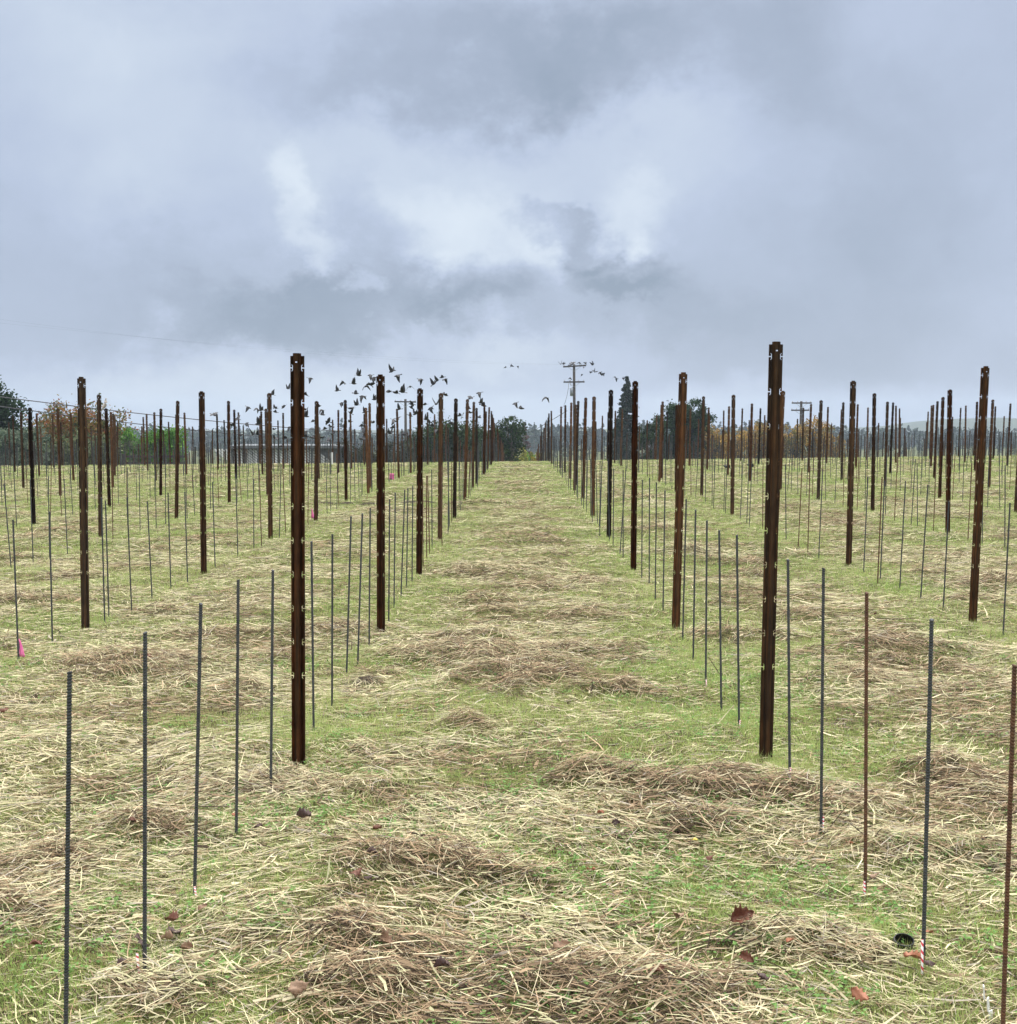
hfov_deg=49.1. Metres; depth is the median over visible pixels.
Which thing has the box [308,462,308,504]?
steel rod
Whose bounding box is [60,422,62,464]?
steel post
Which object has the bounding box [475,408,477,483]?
steel post
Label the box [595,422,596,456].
steel post
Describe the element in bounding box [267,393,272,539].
steel post
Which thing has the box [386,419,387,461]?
steel post
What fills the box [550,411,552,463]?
steel post
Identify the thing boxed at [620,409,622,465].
steel post
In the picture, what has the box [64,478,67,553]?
steel rod
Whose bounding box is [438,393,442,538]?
steel post
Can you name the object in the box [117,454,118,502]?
steel rod
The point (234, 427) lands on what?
steel post
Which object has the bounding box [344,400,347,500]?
steel post
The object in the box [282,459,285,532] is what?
steel rod
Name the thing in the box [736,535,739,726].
steel rod
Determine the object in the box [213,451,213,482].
steel rod
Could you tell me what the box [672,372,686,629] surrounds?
steel post
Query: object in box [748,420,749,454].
steel post
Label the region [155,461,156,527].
steel rod
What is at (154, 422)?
steel post
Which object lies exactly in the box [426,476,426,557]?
steel rod
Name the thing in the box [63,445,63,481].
steel rod
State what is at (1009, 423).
steel post
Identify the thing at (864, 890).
paper straw
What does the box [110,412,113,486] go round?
steel post
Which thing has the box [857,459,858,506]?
steel rod
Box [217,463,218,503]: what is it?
steel rod
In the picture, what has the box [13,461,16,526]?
steel rod
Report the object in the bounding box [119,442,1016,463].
steel posts
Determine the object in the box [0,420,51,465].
grey green bush
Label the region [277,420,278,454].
steel post
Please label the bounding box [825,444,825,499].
steel rod
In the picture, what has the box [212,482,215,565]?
steel rod
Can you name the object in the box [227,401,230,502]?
steel post
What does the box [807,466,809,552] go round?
steel rod
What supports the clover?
on the ground at (998, 607)
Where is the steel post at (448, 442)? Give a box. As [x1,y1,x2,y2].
[447,428,448,459]
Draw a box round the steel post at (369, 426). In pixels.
[368,403,370,486]
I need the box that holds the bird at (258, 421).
[256,417,262,424]
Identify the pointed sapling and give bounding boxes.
[504,418,516,460]
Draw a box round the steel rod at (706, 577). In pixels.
[705,520,707,682]
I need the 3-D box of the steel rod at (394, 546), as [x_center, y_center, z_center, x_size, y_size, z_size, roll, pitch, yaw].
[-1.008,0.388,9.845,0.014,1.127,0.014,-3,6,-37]
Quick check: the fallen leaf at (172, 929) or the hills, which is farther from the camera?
the hills
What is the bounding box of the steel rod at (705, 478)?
[705,452,705,501]
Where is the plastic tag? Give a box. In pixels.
[983,984,992,1019]
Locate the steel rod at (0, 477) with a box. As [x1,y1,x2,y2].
[0,460,1,500]
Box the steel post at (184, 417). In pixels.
[183,413,187,474]
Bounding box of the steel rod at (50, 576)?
[49,512,52,641]
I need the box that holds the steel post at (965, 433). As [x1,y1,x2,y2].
[964,405,966,461]
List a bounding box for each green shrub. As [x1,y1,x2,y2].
[118,427,158,464]
[145,422,189,464]
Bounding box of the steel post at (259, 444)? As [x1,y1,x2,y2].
[259,416,260,464]
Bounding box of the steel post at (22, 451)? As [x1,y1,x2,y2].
[20,412,24,487]
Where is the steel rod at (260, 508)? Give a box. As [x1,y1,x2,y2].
[259,470,261,546]
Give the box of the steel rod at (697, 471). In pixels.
[695,448,698,496]
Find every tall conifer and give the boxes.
[605,376,640,458]
[605,407,630,459]
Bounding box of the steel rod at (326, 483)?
[325,455,327,513]
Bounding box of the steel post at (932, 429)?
[930,405,933,465]
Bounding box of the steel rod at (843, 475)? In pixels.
[843,448,844,501]
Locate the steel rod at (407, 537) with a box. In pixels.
[406,488,408,587]
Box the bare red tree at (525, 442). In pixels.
[518,423,530,457]
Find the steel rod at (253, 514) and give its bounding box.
[253,479,253,550]
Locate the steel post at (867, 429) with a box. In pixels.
[866,408,868,459]
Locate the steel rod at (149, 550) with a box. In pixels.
[147,501,152,598]
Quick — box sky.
[0,0,1016,429]
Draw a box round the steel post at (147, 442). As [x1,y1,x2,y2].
[146,414,148,470]
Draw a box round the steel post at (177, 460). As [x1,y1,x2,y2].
[175,401,179,518]
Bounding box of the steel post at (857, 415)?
[855,404,858,467]
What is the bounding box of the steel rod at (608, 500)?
[607,459,609,540]
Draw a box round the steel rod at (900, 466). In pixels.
[900,445,900,490]
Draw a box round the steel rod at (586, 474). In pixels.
[586,452,586,497]
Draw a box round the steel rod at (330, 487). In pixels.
[329,456,330,510]
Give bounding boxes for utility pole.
[394,399,415,447]
[563,364,585,455]
[791,401,811,454]
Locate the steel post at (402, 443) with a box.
[401,429,402,462]
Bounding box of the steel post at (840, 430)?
[839,409,841,457]
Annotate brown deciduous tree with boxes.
[704,419,726,458]
[715,432,753,458]
[735,418,769,458]
[784,423,807,457]
[790,415,834,457]
[817,430,846,457]
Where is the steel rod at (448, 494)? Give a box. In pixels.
[448,460,448,531]
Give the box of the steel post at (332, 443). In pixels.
[332,421,333,462]
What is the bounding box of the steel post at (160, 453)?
[159,409,161,495]
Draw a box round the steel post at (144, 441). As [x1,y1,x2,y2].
[142,417,145,464]
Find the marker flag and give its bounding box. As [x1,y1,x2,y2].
[19,639,24,658]
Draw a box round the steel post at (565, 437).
[564,405,565,472]
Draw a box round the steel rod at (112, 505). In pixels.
[111,467,112,538]
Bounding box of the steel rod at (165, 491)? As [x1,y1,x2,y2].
[165,460,165,523]
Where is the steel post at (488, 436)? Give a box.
[487,407,489,467]
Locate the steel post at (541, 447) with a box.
[541,432,542,460]
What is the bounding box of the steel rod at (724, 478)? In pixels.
[724,454,725,498]
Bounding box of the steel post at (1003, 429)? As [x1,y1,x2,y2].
[1002,416,1004,447]
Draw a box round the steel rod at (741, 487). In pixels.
[740,457,743,516]
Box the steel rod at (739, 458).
[739,440,739,477]
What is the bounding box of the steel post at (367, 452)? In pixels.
[364,408,369,493]
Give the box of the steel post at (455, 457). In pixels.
[452,398,457,517]
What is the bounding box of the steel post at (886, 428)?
[883,402,888,486]
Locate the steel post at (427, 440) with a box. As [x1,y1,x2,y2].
[427,412,427,464]
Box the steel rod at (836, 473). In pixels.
[835,453,837,495]
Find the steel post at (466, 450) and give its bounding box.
[463,399,468,500]
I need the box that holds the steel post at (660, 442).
[658,405,662,482]
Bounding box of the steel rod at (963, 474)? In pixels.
[962,447,964,501]
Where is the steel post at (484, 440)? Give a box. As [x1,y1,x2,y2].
[483,405,484,474]
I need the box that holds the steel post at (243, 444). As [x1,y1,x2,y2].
[243,425,243,463]
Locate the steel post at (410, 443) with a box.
[409,412,411,472]
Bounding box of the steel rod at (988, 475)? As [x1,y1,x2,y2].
[987,448,989,505]
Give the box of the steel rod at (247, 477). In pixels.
[246,453,247,495]
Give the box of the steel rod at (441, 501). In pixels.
[441,465,441,540]
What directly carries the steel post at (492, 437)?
on the ground at (998, 607)
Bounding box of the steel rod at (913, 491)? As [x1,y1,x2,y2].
[911,459,915,523]
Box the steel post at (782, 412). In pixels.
[776,391,784,533]
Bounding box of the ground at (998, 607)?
[0,429,1016,1023]
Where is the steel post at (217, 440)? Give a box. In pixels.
[216,414,218,468]
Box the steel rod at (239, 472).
[238,449,241,499]
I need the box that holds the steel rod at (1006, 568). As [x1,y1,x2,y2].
[1002,503,1010,635]
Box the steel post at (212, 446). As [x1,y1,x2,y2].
[212,429,212,463]
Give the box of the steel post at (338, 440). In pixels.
[337,410,338,472]
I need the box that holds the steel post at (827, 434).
[826,407,828,463]
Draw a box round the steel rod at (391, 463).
[391,446,391,481]
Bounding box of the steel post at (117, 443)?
[117,421,118,464]
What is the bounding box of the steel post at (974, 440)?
[973,425,974,455]
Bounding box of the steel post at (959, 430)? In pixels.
[958,408,961,456]
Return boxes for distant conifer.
[195,434,198,455]
[245,428,252,443]
[329,424,335,443]
[335,418,346,443]
[358,422,362,448]
[388,428,396,455]
[529,422,538,454]
[533,425,544,452]
[539,420,547,452]
[555,430,559,454]
[562,422,572,459]
[578,419,590,451]
[587,427,591,454]
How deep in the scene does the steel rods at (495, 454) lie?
40.67 m
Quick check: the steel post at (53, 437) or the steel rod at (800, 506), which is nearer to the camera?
the steel rod at (800, 506)
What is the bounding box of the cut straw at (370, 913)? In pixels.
[0,455,1016,1023]
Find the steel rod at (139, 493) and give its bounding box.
[139,465,140,529]
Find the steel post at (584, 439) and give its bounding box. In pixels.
[582,398,586,498]
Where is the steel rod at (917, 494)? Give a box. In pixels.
[917,463,917,525]
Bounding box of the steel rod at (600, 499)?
[599,466,601,535]
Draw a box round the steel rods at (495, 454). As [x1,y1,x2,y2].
[0,429,1015,479]
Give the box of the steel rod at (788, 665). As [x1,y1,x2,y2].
[787,559,790,771]
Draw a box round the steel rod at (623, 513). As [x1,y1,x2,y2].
[623,470,623,557]
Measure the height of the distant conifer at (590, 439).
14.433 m
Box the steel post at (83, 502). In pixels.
[77,377,89,629]
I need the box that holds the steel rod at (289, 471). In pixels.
[289,456,289,487]
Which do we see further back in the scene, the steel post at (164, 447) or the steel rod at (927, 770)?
the steel post at (164, 447)
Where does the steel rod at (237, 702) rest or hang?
on the ground at (998, 607)
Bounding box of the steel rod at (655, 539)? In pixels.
[655,482,656,598]
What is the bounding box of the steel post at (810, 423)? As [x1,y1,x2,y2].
[808,404,811,472]
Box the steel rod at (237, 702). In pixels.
[235,579,239,836]
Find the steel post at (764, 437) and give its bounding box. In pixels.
[763,415,765,458]
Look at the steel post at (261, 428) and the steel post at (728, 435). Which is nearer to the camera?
the steel post at (728, 435)
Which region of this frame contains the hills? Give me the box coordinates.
[134,418,1016,437]
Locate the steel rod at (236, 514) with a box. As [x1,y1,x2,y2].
[235,474,237,555]
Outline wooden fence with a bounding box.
[122,454,187,465]
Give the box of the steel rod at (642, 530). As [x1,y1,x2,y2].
[641,480,642,579]
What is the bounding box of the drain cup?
[892,933,913,950]
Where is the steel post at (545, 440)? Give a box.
[545,422,545,459]
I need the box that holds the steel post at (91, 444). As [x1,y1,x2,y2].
[90,426,92,464]
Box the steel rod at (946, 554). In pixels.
[943,501,949,607]
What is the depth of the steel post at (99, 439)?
16.16 m
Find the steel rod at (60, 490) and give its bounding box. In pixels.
[58,459,61,516]
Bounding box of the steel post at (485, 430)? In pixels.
[485,411,486,455]
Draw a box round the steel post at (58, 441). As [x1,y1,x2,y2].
[56,408,61,495]
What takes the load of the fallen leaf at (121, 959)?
on the cut straw at (370, 913)
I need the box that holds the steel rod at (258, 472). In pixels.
[258,455,258,490]
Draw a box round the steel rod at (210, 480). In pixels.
[210,453,210,508]
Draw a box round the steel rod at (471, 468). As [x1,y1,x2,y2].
[471,451,471,485]
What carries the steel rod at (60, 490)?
on the ground at (998, 607)
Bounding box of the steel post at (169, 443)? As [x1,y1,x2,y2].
[168,422,170,463]
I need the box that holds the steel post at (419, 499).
[416,388,422,573]
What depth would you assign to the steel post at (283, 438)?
38.04 m
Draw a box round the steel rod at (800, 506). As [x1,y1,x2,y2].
[798,468,802,545]
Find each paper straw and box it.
[136,953,139,972]
[863,881,865,897]
[921,939,923,974]
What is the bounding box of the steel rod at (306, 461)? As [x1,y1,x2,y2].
[306,443,306,480]
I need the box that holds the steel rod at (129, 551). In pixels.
[126,497,131,610]
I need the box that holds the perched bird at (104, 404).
[101,398,107,410]
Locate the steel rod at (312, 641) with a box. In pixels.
[310,541,314,730]
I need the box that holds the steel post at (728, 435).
[727,406,729,474]
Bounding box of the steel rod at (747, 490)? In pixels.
[746,462,748,522]
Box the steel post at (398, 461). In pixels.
[396,409,399,478]
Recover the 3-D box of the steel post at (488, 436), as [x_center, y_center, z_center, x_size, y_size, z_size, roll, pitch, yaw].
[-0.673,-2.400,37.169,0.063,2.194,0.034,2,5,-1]
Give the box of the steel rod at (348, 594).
[346,516,351,672]
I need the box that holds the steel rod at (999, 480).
[999,455,999,506]
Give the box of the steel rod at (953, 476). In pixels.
[952,448,955,498]
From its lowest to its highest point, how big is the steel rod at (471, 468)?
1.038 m
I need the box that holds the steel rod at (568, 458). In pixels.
[568,442,568,475]
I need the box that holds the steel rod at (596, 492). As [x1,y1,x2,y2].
[595,457,597,524]
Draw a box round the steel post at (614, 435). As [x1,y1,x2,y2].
[614,411,615,462]
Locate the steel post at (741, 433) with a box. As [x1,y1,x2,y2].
[740,408,742,460]
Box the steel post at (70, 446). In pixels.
[69,432,70,463]
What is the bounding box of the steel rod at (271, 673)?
[269,569,273,789]
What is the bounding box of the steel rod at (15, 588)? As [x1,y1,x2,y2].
[12,519,18,659]
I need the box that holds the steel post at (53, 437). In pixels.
[52,415,54,466]
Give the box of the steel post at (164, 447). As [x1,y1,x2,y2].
[163,431,164,464]
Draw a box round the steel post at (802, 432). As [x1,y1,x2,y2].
[801,408,803,460]
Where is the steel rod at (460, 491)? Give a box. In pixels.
[459,458,460,510]
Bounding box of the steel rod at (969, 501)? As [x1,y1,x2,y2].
[968,463,971,538]
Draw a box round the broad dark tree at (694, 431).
[685,397,717,459]
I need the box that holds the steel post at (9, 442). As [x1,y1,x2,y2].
[8,422,10,465]
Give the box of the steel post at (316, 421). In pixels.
[314,401,318,520]
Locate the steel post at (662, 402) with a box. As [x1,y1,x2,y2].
[661,401,663,478]
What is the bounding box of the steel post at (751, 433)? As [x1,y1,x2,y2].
[749,403,752,480]
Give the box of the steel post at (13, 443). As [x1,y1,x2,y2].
[12,415,15,471]
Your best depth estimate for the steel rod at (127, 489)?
16.27 m
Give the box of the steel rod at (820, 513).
[818,469,822,557]
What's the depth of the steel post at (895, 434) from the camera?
37.86 m
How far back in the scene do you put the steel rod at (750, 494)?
16.79 m
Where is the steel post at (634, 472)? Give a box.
[630,381,637,569]
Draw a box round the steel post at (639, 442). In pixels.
[639,426,639,458]
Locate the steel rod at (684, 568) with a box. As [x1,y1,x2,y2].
[682,499,686,641]
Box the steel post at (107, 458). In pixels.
[104,408,110,506]
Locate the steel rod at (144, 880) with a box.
[142,631,147,973]
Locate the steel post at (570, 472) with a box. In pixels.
[569,402,571,478]
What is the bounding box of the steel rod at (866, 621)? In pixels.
[863,592,868,889]
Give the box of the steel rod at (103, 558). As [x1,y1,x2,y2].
[101,497,105,621]
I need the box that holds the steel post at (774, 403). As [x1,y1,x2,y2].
[759,341,782,758]
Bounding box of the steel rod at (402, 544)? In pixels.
[400,490,404,597]
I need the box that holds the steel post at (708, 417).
[706,407,709,469]
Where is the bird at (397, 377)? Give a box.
[394,374,401,382]
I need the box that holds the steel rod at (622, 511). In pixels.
[620,466,626,552]
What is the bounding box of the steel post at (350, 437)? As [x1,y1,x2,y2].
[349,412,351,467]
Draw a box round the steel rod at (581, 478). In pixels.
[581,451,581,505]
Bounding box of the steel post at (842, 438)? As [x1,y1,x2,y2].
[840,402,844,479]
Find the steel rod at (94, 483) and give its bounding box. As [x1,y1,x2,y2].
[93,458,95,508]
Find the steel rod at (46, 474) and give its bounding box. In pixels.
[45,452,47,497]
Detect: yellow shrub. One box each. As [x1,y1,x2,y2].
[514,449,528,461]
[527,452,539,460]
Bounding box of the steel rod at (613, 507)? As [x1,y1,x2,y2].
[613,468,613,546]
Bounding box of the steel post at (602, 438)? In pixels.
[601,416,602,458]
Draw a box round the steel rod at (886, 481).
[885,453,886,514]
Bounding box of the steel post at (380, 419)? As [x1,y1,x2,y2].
[376,374,384,632]
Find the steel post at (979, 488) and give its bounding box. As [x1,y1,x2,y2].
[968,366,989,621]
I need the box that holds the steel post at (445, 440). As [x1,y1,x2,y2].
[445,424,446,461]
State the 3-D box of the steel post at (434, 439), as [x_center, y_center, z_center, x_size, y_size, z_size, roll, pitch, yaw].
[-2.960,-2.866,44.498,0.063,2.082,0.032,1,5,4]
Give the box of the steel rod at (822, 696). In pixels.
[819,568,824,833]
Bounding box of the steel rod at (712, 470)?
[712,452,712,491]
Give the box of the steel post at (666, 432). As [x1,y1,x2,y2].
[666,412,667,458]
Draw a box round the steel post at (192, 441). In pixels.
[192,426,193,453]
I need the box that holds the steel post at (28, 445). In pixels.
[28,427,29,466]
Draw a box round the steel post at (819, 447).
[816,400,822,499]
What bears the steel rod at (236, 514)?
on the ground at (998, 607)
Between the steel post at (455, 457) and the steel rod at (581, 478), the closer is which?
the steel post at (455, 457)
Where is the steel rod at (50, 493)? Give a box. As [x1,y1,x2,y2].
[50,463,51,513]
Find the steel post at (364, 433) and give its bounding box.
[363,414,364,464]
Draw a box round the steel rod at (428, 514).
[427,476,429,553]
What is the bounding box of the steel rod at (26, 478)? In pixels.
[25,452,27,501]
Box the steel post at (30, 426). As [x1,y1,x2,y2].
[28,407,35,523]
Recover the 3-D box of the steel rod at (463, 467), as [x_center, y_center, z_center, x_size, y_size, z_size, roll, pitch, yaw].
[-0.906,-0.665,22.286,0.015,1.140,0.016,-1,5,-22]
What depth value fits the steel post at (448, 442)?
54.33 m
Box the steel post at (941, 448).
[938,397,944,497]
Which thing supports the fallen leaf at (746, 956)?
on the cut straw at (370, 913)
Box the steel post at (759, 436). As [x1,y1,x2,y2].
[758,408,760,464]
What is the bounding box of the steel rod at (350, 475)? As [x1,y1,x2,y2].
[350,450,350,501]
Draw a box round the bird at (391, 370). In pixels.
[389,364,395,372]
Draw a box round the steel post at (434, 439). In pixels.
[434,414,434,462]
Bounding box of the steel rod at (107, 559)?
[105,501,109,616]
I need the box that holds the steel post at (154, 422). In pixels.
[153,412,156,480]
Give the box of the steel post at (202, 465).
[199,391,206,574]
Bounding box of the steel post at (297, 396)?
[290,353,304,765]
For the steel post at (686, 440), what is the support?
on the ground at (998, 607)
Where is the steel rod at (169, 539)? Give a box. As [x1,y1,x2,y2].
[167,492,171,588]
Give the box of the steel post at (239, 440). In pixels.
[238,412,240,465]
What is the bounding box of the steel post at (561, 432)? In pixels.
[560,407,561,467]
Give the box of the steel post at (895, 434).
[895,406,896,462]
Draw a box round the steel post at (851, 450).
[846,381,855,564]
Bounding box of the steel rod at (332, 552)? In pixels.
[331,534,333,707]
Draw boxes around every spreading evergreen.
[403,432,443,461]
[413,409,490,462]
[486,415,529,461]
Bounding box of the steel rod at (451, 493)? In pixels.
[451,461,451,521]
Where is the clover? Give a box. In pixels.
[0,635,1016,1023]
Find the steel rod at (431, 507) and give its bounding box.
[431,469,432,547]
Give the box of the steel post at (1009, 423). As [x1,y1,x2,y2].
[1006,403,1011,465]
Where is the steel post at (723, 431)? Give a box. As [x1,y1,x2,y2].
[723,410,724,458]
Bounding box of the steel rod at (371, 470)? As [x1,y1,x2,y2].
[371,452,371,488]
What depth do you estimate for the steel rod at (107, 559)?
9.49 m
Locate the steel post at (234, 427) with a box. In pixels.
[233,410,236,478]
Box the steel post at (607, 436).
[607,412,608,460]
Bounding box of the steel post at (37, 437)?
[35,413,39,475]
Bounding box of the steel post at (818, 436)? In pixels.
[817,413,819,457]
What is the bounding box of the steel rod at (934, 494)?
[933,456,936,530]
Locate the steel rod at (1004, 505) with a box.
[1004,465,1005,546]
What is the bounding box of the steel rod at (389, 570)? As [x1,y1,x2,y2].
[388,499,389,621]
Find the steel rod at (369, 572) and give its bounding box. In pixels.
[368,508,370,646]
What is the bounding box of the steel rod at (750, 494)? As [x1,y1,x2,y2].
[749,462,751,525]
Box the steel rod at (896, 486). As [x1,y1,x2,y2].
[894,453,897,520]
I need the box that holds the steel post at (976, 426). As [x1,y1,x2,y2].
[974,402,977,471]
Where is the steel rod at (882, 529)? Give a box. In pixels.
[880,481,884,578]
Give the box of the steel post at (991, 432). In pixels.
[987,400,993,487]
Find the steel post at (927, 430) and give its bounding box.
[926,412,928,450]
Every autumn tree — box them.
[18,393,109,464]
[86,405,138,453]
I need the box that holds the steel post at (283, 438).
[282,413,284,468]
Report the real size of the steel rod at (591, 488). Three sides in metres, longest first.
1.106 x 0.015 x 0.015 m
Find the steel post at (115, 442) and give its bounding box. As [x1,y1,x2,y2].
[114,416,116,466]
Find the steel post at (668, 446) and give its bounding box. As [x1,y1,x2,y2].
[668,434,669,459]
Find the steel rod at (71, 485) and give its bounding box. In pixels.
[69,456,72,513]
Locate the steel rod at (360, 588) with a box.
[357,513,362,663]
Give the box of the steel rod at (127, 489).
[127,467,128,519]
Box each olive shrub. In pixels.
[42,434,70,465]
[43,424,145,465]
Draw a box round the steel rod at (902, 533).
[899,481,905,587]
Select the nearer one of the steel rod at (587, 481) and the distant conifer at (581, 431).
the steel rod at (587, 481)
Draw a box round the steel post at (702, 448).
[700,396,704,495]
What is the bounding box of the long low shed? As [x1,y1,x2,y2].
[214,444,343,463]
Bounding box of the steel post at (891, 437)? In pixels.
[889,402,893,472]
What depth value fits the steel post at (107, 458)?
21.79 m
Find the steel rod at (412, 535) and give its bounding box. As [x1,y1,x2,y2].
[411,485,412,581]
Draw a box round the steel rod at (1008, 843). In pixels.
[1000,664,1016,1023]
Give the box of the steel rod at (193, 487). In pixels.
[191,458,194,515]
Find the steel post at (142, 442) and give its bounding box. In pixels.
[141,426,142,464]
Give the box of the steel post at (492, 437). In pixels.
[492,414,492,461]
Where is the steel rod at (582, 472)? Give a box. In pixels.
[582,448,583,507]
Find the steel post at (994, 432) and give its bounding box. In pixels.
[992,406,995,458]
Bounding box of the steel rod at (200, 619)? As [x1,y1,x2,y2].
[193,603,202,896]
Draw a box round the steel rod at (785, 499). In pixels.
[785,464,786,539]
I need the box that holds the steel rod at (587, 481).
[586,458,587,512]
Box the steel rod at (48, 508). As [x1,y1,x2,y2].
[48,476,49,558]
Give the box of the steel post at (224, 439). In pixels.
[223,420,225,458]
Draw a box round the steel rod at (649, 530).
[649,478,649,582]
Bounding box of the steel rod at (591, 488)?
[591,459,592,522]
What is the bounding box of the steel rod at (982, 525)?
[982,483,982,544]
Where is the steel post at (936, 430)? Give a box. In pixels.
[933,401,938,478]
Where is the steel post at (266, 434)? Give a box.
[264,409,268,494]
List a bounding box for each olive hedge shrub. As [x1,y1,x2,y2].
[340,438,373,462]
[352,441,390,462]
[373,437,416,462]
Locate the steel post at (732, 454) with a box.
[730,395,734,514]
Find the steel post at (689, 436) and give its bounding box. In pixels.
[688,409,690,465]
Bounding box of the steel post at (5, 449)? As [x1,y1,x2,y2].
[4,436,5,464]
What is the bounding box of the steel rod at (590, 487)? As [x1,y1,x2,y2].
[590,459,590,515]
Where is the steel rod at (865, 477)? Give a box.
[865,457,865,497]
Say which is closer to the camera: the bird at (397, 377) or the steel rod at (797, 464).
the steel rod at (797, 464)
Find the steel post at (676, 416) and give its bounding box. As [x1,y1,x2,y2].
[675,405,677,491]
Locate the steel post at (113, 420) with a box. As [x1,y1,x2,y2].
[112,413,115,475]
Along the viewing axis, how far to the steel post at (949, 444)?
15.26 m
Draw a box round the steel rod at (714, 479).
[713,450,715,508]
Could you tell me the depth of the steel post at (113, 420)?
34.94 m
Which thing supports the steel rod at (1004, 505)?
on the ground at (998, 607)
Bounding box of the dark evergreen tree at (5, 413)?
[0,375,32,433]
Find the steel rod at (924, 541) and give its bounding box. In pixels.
[920,484,928,597]
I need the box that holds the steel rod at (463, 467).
[463,450,463,488]
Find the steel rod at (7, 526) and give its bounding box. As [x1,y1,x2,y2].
[3,484,11,567]
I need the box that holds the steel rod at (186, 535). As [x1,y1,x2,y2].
[184,492,187,581]
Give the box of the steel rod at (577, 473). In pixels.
[577,451,577,498]
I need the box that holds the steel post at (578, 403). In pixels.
[576,401,579,484]
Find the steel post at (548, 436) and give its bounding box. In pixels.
[548,413,549,461]
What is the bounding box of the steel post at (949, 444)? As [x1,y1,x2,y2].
[945,389,951,532]
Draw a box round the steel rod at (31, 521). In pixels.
[30,479,33,561]
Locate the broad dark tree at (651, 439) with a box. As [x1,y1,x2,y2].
[638,414,670,459]
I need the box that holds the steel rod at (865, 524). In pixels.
[863,477,868,570]
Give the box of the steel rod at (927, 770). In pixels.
[921,618,933,965]
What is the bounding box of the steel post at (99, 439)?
[97,394,102,536]
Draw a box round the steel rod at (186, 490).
[185,464,187,518]
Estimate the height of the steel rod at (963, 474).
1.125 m
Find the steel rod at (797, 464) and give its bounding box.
[797,444,797,492]
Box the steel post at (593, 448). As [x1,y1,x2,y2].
[591,396,595,516]
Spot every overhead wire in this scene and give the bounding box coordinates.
[0,396,573,436]
[0,406,573,447]
[8,320,490,363]
[14,324,559,364]
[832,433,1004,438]
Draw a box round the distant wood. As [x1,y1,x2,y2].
[24,420,1016,452]
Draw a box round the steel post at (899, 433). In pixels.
[898,408,899,456]
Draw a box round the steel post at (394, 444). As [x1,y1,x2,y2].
[394,425,394,462]
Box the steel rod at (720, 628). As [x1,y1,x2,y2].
[718,530,721,709]
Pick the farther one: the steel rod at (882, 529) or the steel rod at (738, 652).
the steel rod at (882, 529)
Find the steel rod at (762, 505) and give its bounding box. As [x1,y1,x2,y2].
[762,463,763,528]
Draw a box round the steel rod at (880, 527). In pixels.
[877,477,882,582]
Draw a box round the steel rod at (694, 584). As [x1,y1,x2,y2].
[692,510,696,660]
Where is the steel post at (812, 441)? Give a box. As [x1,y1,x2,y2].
[812,429,813,457]
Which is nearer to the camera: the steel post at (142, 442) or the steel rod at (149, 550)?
the steel rod at (149, 550)
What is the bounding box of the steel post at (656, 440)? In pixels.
[655,415,656,459]
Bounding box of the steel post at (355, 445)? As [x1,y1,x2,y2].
[354,429,355,462]
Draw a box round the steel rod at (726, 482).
[725,451,727,513]
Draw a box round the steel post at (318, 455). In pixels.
[317,424,319,478]
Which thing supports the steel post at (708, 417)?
on the ground at (998, 607)
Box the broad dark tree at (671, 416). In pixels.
[649,399,697,459]
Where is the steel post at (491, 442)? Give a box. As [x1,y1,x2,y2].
[490,411,491,464]
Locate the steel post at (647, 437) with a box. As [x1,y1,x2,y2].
[646,420,647,458]
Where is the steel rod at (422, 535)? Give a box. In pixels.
[422,502,423,564]
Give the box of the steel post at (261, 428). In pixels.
[260,411,263,473]
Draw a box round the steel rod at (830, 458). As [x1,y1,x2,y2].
[830,439,830,477]
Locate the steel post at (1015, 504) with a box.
[1014,460,1016,512]
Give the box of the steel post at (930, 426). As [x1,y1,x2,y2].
[929,405,931,456]
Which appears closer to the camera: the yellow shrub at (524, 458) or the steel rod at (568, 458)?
the steel rod at (568, 458)
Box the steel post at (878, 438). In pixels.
[877,423,878,452]
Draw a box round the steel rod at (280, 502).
[279,464,281,536]
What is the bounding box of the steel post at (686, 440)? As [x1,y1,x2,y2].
[686,426,687,458]
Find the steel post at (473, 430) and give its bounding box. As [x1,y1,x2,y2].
[471,402,474,487]
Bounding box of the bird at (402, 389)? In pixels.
[399,384,407,392]
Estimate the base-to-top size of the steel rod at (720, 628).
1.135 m
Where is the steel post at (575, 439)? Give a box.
[573,405,576,489]
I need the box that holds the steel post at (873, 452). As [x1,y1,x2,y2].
[871,393,875,510]
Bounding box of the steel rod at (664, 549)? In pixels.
[662,490,665,610]
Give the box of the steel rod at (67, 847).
[63,671,71,1023]
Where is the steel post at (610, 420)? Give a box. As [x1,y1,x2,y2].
[606,390,612,536]
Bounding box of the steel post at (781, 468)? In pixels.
[780,431,782,488]
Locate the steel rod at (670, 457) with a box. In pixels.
[670,442,670,474]
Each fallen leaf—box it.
[29,939,41,944]
[116,956,131,965]
[134,933,150,947]
[161,930,173,938]
[164,910,182,920]
[168,926,181,933]
[181,940,192,948]
[198,903,207,909]
[285,979,308,998]
[296,806,310,817]
[349,867,361,875]
[366,846,376,853]
[373,824,381,829]
[378,928,393,944]
[433,955,449,966]
[553,938,569,948]
[611,818,619,824]
[650,963,664,973]
[673,912,683,918]
[723,903,753,922]
[734,950,753,962]
[757,972,773,980]
[847,986,868,1001]
[900,950,924,958]
[923,959,935,966]
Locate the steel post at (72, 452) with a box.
[69,413,74,480]
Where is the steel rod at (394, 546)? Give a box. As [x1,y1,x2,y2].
[393,492,395,607]
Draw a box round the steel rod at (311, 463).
[311,446,311,480]

